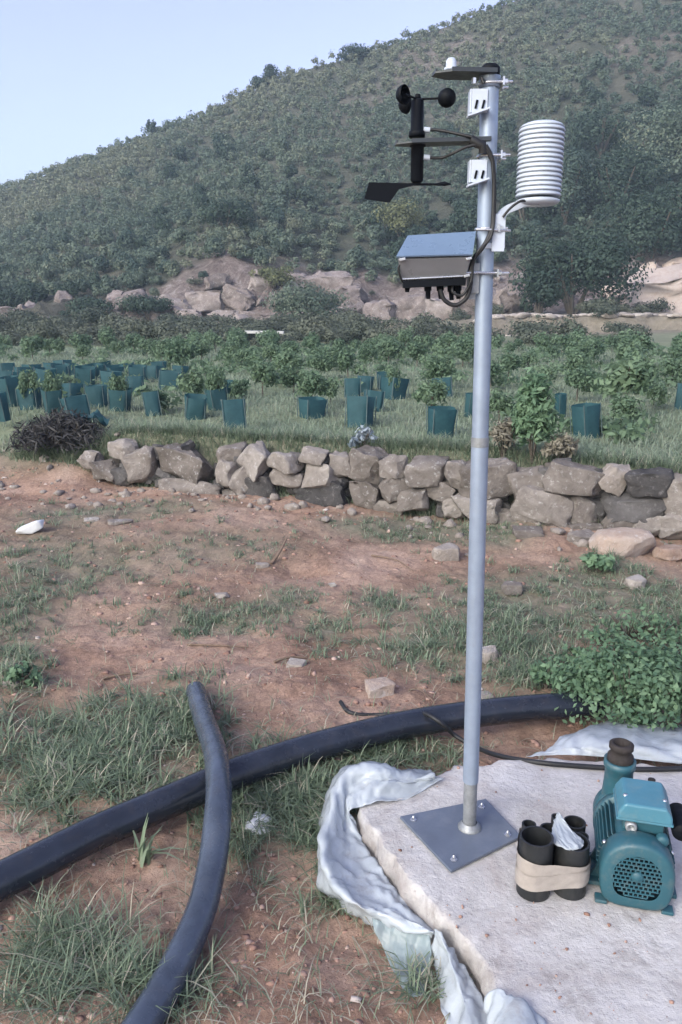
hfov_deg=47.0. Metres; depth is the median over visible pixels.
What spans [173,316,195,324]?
scrub bush
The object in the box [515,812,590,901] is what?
pipe bundle
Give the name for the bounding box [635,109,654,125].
shrub
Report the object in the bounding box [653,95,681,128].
bush
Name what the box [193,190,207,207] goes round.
shrub
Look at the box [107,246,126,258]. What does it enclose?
shrub
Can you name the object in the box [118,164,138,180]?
shrub
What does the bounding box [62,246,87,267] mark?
shrub
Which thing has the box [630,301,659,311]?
scrub bush
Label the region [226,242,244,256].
shrub
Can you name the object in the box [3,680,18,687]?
rock
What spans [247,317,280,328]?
scrub bush
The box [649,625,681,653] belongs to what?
loose weed
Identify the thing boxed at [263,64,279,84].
bush
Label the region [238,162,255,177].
shrub
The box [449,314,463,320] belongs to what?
scrub bush
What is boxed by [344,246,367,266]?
shrub
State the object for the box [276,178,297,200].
shrub
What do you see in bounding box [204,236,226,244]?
shrub
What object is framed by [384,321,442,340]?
bush
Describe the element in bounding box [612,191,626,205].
shrub
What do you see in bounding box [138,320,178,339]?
scrub bush
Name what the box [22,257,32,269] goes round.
shrub
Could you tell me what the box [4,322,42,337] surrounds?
scrub bush
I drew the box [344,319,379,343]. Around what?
scrub bush
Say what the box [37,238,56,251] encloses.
shrub
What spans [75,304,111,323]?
scrub bush
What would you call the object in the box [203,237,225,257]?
shrub
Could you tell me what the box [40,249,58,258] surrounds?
shrub
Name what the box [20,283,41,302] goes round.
shrub
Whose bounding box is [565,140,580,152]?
shrub
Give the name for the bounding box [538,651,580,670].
loose weed
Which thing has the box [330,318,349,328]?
scrub bush
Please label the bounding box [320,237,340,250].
shrub
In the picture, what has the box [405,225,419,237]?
shrub
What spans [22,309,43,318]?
scrub bush
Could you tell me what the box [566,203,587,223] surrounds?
shrub
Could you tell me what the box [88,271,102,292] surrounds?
shrub
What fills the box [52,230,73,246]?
shrub
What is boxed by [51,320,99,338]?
scrub bush
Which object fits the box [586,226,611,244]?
shrub
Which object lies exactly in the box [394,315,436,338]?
scrub bush
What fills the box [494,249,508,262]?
shrub
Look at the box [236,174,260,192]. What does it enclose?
shrub
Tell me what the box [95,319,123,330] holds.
scrub bush
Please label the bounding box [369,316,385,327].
scrub bush
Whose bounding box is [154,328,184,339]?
scrub bush
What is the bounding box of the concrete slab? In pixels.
[356,758,681,1023]
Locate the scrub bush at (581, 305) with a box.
[574,300,596,312]
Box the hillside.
[0,0,681,323]
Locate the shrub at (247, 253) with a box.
[235,246,255,258]
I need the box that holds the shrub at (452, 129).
[444,127,463,136]
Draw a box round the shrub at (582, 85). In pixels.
[579,78,592,90]
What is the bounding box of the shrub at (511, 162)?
[500,155,517,169]
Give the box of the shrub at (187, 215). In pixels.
[176,209,192,224]
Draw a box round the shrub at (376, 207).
[371,201,383,216]
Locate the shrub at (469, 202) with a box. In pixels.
[456,199,475,212]
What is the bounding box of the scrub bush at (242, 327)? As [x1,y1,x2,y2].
[219,323,252,341]
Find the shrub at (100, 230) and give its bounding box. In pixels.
[93,225,111,243]
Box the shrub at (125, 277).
[118,271,137,288]
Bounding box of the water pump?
[588,738,681,915]
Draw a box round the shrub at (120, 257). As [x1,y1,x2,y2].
[113,251,129,268]
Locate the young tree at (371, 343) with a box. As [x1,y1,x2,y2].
[364,337,381,349]
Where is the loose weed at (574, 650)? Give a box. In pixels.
[562,643,602,662]
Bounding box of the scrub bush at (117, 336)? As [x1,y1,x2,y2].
[93,326,138,343]
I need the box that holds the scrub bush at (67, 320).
[55,318,80,326]
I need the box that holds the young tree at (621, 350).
[613,336,647,360]
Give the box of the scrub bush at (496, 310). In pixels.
[492,303,505,314]
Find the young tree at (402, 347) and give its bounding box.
[396,342,406,357]
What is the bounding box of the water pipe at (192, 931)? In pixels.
[121,681,231,1023]
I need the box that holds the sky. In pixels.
[0,0,513,186]
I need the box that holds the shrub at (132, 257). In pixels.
[122,253,135,261]
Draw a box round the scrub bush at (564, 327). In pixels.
[543,314,587,335]
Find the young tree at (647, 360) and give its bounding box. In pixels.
[616,342,662,377]
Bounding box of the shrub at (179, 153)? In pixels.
[171,145,186,160]
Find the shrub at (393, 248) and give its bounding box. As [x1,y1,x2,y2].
[388,236,404,257]
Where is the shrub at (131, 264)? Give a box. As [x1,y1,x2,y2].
[124,258,147,272]
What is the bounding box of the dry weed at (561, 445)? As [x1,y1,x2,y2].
[540,432,579,457]
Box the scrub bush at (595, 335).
[591,332,604,340]
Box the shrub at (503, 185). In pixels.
[497,181,510,190]
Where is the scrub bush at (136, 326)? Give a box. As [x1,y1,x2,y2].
[114,316,154,335]
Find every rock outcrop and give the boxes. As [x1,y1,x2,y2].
[106,288,149,311]
[158,294,187,313]
[172,305,201,319]
[185,290,224,313]
[204,273,232,290]
[207,310,238,322]
[221,284,255,310]
[238,311,270,319]
[247,269,276,292]
[265,291,297,313]
[289,273,306,286]
[304,270,354,291]
[327,285,367,304]
[344,302,363,313]
[362,299,395,321]
[391,293,426,322]
[425,297,454,319]
[450,287,493,317]
[492,283,522,313]
[602,263,681,312]
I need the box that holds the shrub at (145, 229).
[134,225,156,236]
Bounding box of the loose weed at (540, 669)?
[528,659,559,688]
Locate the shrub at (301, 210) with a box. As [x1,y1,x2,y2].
[293,208,305,217]
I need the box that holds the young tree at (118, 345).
[109,339,124,355]
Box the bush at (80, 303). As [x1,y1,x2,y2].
[58,294,114,317]
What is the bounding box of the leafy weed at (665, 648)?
[654,642,681,714]
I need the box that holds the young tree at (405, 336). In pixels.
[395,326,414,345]
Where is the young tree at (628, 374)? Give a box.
[594,351,655,400]
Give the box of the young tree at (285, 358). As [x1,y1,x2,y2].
[272,347,303,386]
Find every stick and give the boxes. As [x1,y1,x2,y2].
[103,672,137,679]
[187,643,248,647]
[270,538,287,563]
[273,656,306,662]
[371,554,413,570]
[408,688,435,702]
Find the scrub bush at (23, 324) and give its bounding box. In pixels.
[10,318,48,330]
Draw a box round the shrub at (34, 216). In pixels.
[28,209,47,222]
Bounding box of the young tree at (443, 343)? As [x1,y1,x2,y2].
[433,329,457,356]
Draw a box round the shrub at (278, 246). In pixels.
[269,236,288,253]
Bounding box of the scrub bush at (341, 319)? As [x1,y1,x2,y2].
[334,311,362,323]
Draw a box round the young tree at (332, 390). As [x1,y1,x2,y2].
[323,376,339,402]
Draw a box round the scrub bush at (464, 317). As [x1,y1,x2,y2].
[453,312,472,319]
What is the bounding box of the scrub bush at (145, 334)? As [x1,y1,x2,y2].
[127,329,154,338]
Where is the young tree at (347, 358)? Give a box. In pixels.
[333,350,363,377]
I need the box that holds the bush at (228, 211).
[194,193,260,231]
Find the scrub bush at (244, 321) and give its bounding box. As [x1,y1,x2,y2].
[239,317,254,325]
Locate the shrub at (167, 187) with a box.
[155,185,171,195]
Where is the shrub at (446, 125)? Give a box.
[438,120,454,133]
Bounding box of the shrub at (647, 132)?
[646,122,662,139]
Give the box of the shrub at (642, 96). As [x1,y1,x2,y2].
[637,86,658,105]
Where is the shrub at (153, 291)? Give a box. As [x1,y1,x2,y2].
[148,287,160,296]
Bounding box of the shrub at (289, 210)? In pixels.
[277,206,295,216]
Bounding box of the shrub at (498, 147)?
[497,140,501,152]
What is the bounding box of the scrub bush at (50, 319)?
[23,314,69,331]
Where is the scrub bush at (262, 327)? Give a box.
[248,323,276,330]
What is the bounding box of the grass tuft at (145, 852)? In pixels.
[133,814,190,867]
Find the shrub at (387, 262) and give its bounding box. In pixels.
[377,257,397,270]
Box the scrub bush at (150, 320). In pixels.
[128,315,162,322]
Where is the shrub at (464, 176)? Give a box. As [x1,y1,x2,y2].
[457,167,471,185]
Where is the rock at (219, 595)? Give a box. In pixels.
[214,592,229,598]
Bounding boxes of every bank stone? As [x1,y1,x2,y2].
[0,306,16,316]
[16,304,27,310]
[25,300,35,307]
[54,290,72,303]
[106,290,122,303]
[149,308,171,321]
[181,298,191,308]
[233,314,248,319]
[255,297,263,306]
[330,301,352,311]
[378,295,387,300]
[622,259,643,274]
[639,261,661,269]
[662,257,681,266]
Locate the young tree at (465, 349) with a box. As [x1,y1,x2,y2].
[451,335,473,365]
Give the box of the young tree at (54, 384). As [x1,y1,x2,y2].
[42,365,62,393]
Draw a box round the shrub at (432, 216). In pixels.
[421,212,437,227]
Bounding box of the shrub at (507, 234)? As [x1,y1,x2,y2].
[505,224,514,243]
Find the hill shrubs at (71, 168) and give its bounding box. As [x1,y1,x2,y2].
[0,0,681,305]
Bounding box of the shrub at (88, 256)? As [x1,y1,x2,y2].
[83,252,95,265]
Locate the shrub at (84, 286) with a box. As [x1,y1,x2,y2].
[73,277,89,292]
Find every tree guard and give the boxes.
[0,363,14,370]
[0,370,16,376]
[0,374,18,406]
[0,391,13,426]
[13,366,33,379]
[15,387,43,410]
[21,364,41,367]
[34,367,56,382]
[40,387,64,413]
[42,362,63,367]
[51,363,70,381]
[52,359,71,363]
[58,394,92,420]
[61,383,82,397]
[64,363,77,375]
[74,364,95,385]
[84,384,107,406]
[85,363,104,378]
[99,361,111,370]
[100,370,122,385]
[105,364,124,373]
[108,387,131,411]
[125,376,143,394]
[128,364,147,379]
[141,390,161,415]
[146,365,163,379]
[150,361,167,369]
[158,368,181,389]
[172,365,188,376]
[184,392,206,420]
[204,386,228,410]
[220,397,246,429]
[225,380,232,396]
[297,395,327,419]
[344,377,361,397]
[344,395,376,427]
[357,375,374,392]
[363,390,384,411]
[376,371,386,389]
[379,376,409,399]
[425,405,457,438]
[432,377,452,397]
[463,392,472,417]
[555,392,566,417]
[569,401,602,438]
[674,383,681,409]
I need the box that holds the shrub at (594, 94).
[587,89,607,102]
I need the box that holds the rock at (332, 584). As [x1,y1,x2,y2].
[328,582,336,586]
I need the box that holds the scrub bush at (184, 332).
[173,322,200,336]
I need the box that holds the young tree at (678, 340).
[671,332,681,347]
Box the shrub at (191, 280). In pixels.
[185,276,203,283]
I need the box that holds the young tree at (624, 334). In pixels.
[615,328,635,341]
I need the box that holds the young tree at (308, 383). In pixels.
[294,369,328,396]
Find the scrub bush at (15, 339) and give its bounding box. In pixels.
[1,329,23,344]
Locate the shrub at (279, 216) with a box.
[268,207,286,227]
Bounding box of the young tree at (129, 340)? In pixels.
[124,331,140,348]
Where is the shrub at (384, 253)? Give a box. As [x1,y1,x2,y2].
[370,249,388,259]
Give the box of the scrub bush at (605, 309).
[590,304,618,317]
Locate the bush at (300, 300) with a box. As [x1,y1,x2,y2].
[258,276,349,318]
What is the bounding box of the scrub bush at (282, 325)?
[271,322,288,330]
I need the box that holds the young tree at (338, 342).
[330,338,348,351]
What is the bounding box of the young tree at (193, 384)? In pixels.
[176,363,205,393]
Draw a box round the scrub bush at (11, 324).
[4,319,18,330]
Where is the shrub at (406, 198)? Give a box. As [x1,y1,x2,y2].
[402,195,419,208]
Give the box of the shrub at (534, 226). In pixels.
[520,218,545,240]
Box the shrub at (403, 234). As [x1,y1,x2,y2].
[392,222,413,239]
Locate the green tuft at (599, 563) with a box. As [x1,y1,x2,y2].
[579,552,615,573]
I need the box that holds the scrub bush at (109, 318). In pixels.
[99,311,135,326]
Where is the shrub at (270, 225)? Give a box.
[262,219,281,231]
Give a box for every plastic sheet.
[316,761,546,1023]
[527,720,681,763]
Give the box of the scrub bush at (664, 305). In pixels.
[646,297,674,311]
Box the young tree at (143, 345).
[138,336,153,355]
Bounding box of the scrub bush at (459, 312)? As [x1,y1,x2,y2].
[448,308,466,315]
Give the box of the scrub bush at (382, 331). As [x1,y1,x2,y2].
[363,325,413,342]
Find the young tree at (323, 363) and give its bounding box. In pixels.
[306,350,332,373]
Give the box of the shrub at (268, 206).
[261,201,278,219]
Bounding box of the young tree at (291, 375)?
[277,364,307,392]
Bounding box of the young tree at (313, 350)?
[307,344,322,358]
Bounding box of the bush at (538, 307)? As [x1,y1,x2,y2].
[518,248,560,313]
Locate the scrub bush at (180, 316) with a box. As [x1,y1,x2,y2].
[159,308,191,319]
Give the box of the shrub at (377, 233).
[366,222,386,241]
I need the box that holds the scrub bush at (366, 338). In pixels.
[360,331,374,343]
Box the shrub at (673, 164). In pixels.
[656,155,681,181]
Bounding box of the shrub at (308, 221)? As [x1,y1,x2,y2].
[301,216,316,228]
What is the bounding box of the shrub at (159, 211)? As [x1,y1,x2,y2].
[152,204,169,217]
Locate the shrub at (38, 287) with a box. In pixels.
[33,282,47,298]
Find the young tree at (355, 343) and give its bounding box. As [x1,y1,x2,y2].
[348,338,362,351]
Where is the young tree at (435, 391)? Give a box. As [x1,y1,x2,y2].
[411,377,449,406]
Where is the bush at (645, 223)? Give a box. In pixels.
[584,182,681,259]
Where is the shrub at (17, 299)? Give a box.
[9,295,24,306]
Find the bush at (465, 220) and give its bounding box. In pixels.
[447,203,476,232]
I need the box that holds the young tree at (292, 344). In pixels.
[280,339,301,352]
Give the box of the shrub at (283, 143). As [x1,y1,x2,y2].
[274,135,293,151]
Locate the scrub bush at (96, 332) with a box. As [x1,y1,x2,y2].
[87,328,106,341]
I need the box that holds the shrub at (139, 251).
[134,246,150,261]
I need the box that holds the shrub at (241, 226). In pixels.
[237,218,255,232]
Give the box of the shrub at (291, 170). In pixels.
[283,164,298,178]
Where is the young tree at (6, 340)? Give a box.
[0,333,12,347]
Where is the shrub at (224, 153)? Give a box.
[220,143,236,160]
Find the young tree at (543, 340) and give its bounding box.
[532,331,559,350]
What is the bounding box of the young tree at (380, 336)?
[372,331,388,351]
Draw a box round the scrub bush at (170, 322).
[163,319,176,326]
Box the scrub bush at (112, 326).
[103,320,133,333]
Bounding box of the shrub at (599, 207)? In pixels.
[590,203,612,218]
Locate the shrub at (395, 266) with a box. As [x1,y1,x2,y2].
[389,263,400,277]
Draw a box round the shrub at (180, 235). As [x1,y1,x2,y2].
[172,226,191,241]
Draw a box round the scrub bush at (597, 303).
[582,297,619,311]
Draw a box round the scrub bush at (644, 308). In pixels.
[633,303,649,312]
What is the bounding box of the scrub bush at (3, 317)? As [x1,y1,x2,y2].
[0,313,11,326]
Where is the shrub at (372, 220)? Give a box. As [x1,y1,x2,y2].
[366,210,381,226]
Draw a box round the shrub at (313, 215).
[301,211,318,221]
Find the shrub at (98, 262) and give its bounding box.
[91,253,108,271]
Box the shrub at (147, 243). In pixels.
[144,236,159,246]
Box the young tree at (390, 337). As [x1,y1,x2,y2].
[383,332,396,340]
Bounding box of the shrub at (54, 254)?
[48,251,64,260]
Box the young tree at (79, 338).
[67,331,93,356]
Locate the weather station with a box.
[364,57,565,872]
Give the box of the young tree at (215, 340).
[207,333,223,351]
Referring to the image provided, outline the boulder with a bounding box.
[588,527,655,557]
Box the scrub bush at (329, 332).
[303,324,342,343]
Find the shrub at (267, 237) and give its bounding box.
[256,228,274,243]
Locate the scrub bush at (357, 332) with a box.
[340,324,370,339]
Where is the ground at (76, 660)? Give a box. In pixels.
[0,456,681,1023]
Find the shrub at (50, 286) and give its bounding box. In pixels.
[42,280,62,294]
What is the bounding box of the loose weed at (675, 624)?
[658,612,681,633]
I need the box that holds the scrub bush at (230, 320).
[217,314,239,324]
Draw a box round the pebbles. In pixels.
[0,467,681,1023]
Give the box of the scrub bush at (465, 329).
[454,323,473,341]
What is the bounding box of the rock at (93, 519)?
[84,517,98,522]
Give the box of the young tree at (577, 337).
[568,326,587,343]
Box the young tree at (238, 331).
[225,326,247,338]
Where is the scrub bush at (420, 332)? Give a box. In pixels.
[409,322,435,337]
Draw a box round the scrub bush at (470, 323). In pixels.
[455,321,494,336]
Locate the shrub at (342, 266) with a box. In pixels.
[334,259,358,271]
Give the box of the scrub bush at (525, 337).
[518,328,553,343]
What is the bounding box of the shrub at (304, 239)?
[295,232,311,245]
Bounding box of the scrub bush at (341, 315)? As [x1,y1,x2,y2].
[328,306,362,320]
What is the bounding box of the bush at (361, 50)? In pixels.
[337,43,373,59]
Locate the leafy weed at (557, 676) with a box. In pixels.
[546,660,588,692]
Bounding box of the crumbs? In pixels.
[398,766,676,1021]
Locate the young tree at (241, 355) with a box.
[231,348,256,366]
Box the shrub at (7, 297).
[0,289,15,306]
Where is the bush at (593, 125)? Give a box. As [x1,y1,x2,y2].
[565,97,628,157]
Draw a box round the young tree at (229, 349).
[219,339,249,363]
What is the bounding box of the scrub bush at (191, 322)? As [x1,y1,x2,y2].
[180,313,226,332]
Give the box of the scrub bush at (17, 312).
[0,305,32,320]
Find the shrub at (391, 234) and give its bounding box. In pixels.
[386,225,399,241]
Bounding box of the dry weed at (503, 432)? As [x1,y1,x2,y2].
[488,417,521,456]
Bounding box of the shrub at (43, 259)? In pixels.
[32,255,50,271]
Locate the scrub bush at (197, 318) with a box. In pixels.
[177,313,210,320]
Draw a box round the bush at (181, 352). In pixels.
[163,337,198,365]
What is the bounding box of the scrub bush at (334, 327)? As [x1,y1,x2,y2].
[323,321,347,334]
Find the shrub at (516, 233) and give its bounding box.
[512,225,523,237]
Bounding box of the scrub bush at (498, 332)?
[491,327,507,337]
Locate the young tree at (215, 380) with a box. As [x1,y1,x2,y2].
[203,364,227,391]
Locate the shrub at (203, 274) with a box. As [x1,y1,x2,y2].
[198,271,208,277]
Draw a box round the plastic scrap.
[245,811,270,834]
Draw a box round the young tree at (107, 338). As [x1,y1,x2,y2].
[98,326,117,345]
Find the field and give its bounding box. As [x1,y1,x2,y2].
[0,311,681,519]
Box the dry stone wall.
[77,438,681,539]
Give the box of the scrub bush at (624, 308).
[611,303,637,313]
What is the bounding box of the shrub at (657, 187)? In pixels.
[647,185,666,205]
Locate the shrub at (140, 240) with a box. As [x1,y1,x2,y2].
[134,235,146,247]
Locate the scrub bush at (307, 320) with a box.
[297,311,334,329]
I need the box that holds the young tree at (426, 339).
[413,333,433,352]
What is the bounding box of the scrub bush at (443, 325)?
[425,315,454,332]
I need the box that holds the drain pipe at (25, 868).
[0,691,605,902]
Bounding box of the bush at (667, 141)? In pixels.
[614,94,681,178]
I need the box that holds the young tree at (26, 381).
[16,366,39,398]
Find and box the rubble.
[0,429,681,556]
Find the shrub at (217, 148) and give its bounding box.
[214,140,227,154]
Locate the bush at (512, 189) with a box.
[500,165,548,220]
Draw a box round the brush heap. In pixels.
[4,405,110,455]
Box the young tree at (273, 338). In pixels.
[257,330,280,347]
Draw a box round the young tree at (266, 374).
[246,355,280,393]
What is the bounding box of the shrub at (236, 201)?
[228,196,246,207]
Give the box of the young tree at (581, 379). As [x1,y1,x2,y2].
[564,364,601,400]
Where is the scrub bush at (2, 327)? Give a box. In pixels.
[0,324,9,333]
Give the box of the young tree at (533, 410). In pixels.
[507,367,564,463]
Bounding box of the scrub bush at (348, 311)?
[340,308,356,317]
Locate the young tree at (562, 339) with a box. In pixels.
[550,333,571,351]
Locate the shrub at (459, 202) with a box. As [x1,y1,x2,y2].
[454,197,467,210]
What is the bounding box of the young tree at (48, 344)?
[41,337,55,351]
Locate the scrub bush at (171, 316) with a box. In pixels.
[157,311,182,324]
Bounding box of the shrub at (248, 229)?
[244,223,258,234]
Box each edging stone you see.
[492,314,504,318]
[514,312,530,318]
[540,313,556,318]
[600,312,617,317]
[622,313,634,316]
[633,313,644,316]
[642,312,653,316]
[658,313,668,316]
[672,312,681,317]
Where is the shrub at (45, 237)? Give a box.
[38,232,55,244]
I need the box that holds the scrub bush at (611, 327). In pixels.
[601,320,631,332]
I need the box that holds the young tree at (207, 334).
[201,329,217,342]
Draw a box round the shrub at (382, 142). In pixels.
[370,133,387,149]
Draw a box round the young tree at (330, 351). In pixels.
[318,344,340,363]
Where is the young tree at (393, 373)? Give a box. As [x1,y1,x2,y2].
[385,361,402,387]
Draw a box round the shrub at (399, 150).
[394,146,410,154]
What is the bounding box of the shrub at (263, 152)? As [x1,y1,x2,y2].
[257,145,274,160]
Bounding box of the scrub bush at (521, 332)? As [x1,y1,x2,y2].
[508,324,550,338]
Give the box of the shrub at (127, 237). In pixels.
[115,228,138,248]
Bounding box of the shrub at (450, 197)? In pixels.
[442,191,461,204]
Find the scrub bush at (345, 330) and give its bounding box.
[319,327,361,340]
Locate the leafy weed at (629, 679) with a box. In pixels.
[545,631,681,731]
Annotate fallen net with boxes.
[67,409,109,425]
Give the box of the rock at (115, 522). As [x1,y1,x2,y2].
[107,519,133,525]
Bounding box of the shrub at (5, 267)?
[0,264,17,278]
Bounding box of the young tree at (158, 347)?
[148,337,175,360]
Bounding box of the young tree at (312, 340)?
[303,331,321,348]
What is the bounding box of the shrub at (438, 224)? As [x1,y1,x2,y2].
[429,218,446,231]
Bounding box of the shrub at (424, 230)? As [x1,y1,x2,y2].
[413,226,429,234]
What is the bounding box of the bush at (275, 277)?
[248,264,295,289]
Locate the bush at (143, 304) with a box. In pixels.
[114,293,175,320]
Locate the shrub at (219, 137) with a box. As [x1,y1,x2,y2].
[211,132,228,147]
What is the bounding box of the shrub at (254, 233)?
[249,227,264,243]
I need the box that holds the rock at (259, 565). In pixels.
[255,562,269,568]
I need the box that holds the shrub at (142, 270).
[130,267,148,282]
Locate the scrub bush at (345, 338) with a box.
[328,329,353,343]
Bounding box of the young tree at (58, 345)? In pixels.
[51,336,65,353]
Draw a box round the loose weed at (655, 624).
[631,611,680,645]
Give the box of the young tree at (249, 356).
[246,350,263,366]
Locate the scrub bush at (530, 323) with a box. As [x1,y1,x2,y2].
[504,313,555,334]
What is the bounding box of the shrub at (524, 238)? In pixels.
[518,228,540,251]
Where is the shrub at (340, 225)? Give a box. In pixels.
[333,218,349,232]
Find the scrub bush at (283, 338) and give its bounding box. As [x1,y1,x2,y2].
[277,335,295,343]
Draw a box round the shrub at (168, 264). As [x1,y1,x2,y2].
[164,259,180,272]
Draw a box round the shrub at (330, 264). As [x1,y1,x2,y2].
[323,258,339,269]
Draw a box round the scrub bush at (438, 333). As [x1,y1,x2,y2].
[419,326,456,339]
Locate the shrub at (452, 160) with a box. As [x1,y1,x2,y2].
[443,152,459,167]
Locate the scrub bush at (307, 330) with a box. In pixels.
[294,319,333,335]
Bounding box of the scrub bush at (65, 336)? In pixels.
[58,331,93,343]
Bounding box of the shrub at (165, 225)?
[155,221,173,232]
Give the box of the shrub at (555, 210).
[547,202,563,213]
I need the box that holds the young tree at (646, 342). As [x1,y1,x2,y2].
[630,331,653,353]
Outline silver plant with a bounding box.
[347,425,378,447]
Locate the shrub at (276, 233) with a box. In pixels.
[269,227,286,241]
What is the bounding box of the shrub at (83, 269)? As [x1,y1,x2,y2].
[71,266,85,273]
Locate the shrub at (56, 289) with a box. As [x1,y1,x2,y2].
[53,283,69,293]
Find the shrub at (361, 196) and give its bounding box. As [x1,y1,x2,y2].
[354,188,373,204]
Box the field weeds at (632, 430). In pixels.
[0,342,681,443]
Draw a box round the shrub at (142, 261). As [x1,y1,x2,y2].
[132,256,149,266]
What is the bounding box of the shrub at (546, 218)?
[536,210,552,225]
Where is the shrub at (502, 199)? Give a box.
[499,185,510,205]
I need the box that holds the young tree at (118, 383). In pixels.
[107,373,128,400]
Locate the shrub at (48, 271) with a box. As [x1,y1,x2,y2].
[37,260,57,280]
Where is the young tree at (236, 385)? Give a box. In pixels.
[228,377,250,395]
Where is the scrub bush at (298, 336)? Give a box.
[288,329,305,341]
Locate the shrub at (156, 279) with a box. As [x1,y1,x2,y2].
[148,275,162,284]
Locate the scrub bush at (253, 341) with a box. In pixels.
[249,337,260,346]
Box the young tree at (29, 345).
[19,333,45,360]
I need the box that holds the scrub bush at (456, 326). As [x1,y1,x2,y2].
[446,322,463,332]
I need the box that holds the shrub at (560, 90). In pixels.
[551,82,571,98]
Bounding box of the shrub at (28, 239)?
[22,237,36,250]
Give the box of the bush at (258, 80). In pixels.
[249,75,267,89]
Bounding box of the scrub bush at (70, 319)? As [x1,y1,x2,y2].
[48,310,86,327]
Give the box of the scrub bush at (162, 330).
[149,324,179,336]
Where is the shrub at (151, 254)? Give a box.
[141,245,165,262]
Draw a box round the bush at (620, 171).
[580,141,672,212]
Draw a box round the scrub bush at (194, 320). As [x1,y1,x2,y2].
[180,314,211,327]
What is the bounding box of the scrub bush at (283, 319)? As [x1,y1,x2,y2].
[270,313,293,325]
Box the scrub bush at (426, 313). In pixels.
[411,311,441,321]
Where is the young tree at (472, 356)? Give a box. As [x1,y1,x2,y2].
[459,335,473,364]
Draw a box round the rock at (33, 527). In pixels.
[16,519,43,533]
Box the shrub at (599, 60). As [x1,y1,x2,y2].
[589,50,607,72]
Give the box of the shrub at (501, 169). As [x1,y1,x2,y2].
[496,163,508,184]
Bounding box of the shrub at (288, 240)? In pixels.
[276,231,294,252]
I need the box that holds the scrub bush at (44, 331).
[20,321,59,338]
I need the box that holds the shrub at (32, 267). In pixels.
[29,256,45,273]
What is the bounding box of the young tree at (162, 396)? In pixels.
[149,388,169,409]
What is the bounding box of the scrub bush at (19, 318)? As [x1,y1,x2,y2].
[6,313,30,328]
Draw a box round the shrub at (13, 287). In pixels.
[8,280,23,293]
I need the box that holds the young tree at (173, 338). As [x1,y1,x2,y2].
[170,333,183,341]
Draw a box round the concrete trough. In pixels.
[242,330,283,336]
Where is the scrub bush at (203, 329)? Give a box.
[188,324,228,336]
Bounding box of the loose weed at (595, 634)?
[577,622,631,649]
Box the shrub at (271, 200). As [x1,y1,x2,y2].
[260,195,290,208]
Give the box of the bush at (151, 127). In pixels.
[145,119,156,133]
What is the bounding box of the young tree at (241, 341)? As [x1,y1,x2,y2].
[225,331,248,353]
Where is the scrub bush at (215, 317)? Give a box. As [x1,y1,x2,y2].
[203,313,221,320]
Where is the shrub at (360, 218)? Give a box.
[350,215,369,226]
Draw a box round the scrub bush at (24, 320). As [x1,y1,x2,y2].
[16,315,41,328]
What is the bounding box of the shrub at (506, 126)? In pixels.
[499,118,516,137]
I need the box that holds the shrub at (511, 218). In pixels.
[506,212,519,227]
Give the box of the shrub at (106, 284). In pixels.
[99,274,118,293]
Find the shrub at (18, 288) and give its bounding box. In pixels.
[11,278,33,300]
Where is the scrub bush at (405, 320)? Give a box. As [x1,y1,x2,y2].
[399,318,418,324]
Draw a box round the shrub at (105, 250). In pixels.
[98,241,116,258]
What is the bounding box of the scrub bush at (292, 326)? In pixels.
[283,320,304,331]
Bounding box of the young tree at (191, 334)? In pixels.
[185,329,203,339]
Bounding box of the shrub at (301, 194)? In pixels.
[293,185,314,200]
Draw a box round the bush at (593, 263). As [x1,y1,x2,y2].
[506,219,656,313]
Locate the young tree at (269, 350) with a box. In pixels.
[261,340,280,359]
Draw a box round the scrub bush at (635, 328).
[613,323,652,335]
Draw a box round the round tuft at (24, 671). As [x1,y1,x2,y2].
[3,660,43,686]
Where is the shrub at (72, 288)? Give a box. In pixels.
[61,279,80,295]
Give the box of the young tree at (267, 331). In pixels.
[255,328,277,345]
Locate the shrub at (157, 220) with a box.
[152,216,171,229]
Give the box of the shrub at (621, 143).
[609,135,627,149]
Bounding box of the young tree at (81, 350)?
[75,343,89,359]
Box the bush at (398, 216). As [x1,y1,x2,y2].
[369,194,428,236]
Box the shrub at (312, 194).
[304,186,316,200]
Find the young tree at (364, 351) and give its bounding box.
[357,343,378,365]
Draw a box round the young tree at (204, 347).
[192,338,209,359]
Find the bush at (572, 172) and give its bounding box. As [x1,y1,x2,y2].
[540,142,602,224]
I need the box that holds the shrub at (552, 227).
[544,220,561,234]
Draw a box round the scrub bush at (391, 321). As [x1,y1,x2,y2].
[377,317,402,326]
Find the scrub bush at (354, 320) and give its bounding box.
[343,310,373,327]
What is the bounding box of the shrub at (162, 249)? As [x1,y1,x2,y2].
[155,245,170,257]
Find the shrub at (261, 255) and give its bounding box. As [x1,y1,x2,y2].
[252,245,271,265]
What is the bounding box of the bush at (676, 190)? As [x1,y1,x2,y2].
[656,175,681,213]
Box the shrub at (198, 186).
[192,183,208,196]
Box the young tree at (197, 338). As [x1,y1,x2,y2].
[185,333,211,353]
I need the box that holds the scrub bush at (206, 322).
[194,318,218,328]
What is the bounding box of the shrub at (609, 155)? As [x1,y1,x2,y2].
[599,152,612,161]
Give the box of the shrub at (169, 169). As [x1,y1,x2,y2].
[161,163,180,177]
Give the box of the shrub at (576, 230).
[568,223,586,240]
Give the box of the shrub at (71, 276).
[60,269,81,283]
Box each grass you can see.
[0,465,681,1023]
[3,416,681,539]
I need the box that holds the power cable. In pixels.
[338,700,681,771]
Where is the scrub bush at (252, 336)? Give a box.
[246,329,255,343]
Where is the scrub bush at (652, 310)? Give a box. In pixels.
[648,307,660,312]
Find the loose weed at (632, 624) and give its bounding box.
[593,603,657,637]
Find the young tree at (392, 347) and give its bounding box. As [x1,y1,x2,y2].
[373,339,400,361]
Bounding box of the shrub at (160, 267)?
[156,259,167,273]

